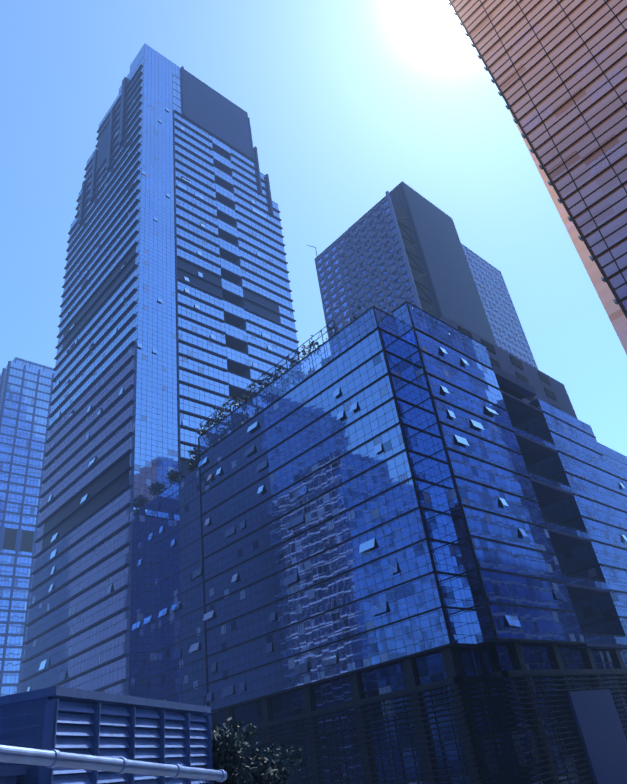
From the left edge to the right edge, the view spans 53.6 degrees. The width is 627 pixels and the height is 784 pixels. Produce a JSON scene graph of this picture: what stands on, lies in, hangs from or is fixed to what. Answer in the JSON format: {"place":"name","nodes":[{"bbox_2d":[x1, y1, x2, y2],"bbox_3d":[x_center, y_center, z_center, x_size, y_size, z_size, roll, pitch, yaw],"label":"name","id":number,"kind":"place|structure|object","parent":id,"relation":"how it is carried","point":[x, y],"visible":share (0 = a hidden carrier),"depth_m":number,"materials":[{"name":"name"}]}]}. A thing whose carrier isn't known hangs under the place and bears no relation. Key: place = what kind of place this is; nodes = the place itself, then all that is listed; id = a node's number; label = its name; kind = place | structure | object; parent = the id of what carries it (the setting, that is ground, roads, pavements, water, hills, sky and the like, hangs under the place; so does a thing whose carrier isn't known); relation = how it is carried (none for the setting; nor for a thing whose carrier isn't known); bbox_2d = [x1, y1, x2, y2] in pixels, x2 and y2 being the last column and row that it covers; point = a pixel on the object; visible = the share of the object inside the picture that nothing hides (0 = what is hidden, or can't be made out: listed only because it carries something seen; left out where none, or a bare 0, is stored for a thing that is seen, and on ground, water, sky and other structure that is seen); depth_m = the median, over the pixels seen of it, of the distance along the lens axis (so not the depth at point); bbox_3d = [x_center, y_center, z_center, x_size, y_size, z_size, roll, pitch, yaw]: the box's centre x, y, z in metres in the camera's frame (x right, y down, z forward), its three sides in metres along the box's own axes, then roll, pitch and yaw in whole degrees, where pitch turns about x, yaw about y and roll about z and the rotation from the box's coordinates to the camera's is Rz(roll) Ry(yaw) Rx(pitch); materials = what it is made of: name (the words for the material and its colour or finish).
{"place":"outdoors","nodes":[
{"label":"outdoors","id":0,"kind":"place"},
{"bbox_2d":[0,357,54,695],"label":"tower","id":1,"kind":"structure","parent":0,"point":[26,387],"depth_m":234.97,"materials":[{"name":"blue glass"}]},
{"bbox_2d":[19,43,300,714],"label":"tower","id":2,"kind":"structure","parent":0,"point":[177,322],"depth_m":160.34,"materials":[{"name":"blue glass"}]},
{"bbox_2d":[0,0,626,455],"label":"sky","id":3,"kind":"structure","parent":0,"point":[346,102],"materials":[{"name":"blue"}]},
{"bbox_2d":[156,301,626,783],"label":"podium building","id":4,"kind":"structure","parent":0,"point":[391,549],"depth_m":86.41,"materials":[{"name":"blue glass"}]},
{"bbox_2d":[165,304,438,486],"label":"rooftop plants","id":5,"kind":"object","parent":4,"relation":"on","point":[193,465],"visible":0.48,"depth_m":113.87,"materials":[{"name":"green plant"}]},
{"bbox_2d":[307,181,537,368],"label":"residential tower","id":6,"kind":"structure","parent":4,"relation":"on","point":[398,245],"depth_m":198.70,"materials":[{"name":"concrete"}]},
{"bbox_3d":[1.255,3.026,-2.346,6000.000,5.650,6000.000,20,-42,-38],"label":"ground","id":7,"kind":"structure","parent":0,"visible":0},
{"bbox_2d":[0,686,213,783],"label":"louvered ventilation unit","id":8,"kind":"object","parent":7,"relation":"on","point":[81,721],"visible":0.88,"depth_m":24.69,"materials":[{"name":"metal"}]},
{"bbox_2d":[0,745,226,781],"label":"pipe","id":9,"kind":"object","parent":7,"relation":"on","point":[53,758],"visible":1,"depth_m":10.18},
{"bbox_2d":[213,731,241,783],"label":"bush","id":10,"kind":"object","parent":7,"relation":"on","point":[225,782],"visible":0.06,"depth_m":35.47,"materials":[{"name":"green plant"}]},
{"bbox_2d":[204,716,256,783],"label":"bush","id":11,"kind":"object","parent":7,"relation":"on","point":[225,748],"visible":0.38,"depth_m":34.28,"materials":[{"name":"green plant"}]},
{"bbox_2d":[226,740,303,783],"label":"bush","id":12,"kind":"object","parent":7,"relation":"on","point":[266,769],"visible":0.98,"depth_m":34.42,"materials":[{"name":"green plant"}]},
{"bbox_2d":[448,0,626,354],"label":"glass building","id":13,"kind":"structure","parent":7,"relation":"on","point":[556,70],"depth_m":50.62,"materials":[{"name":"brown glass"}]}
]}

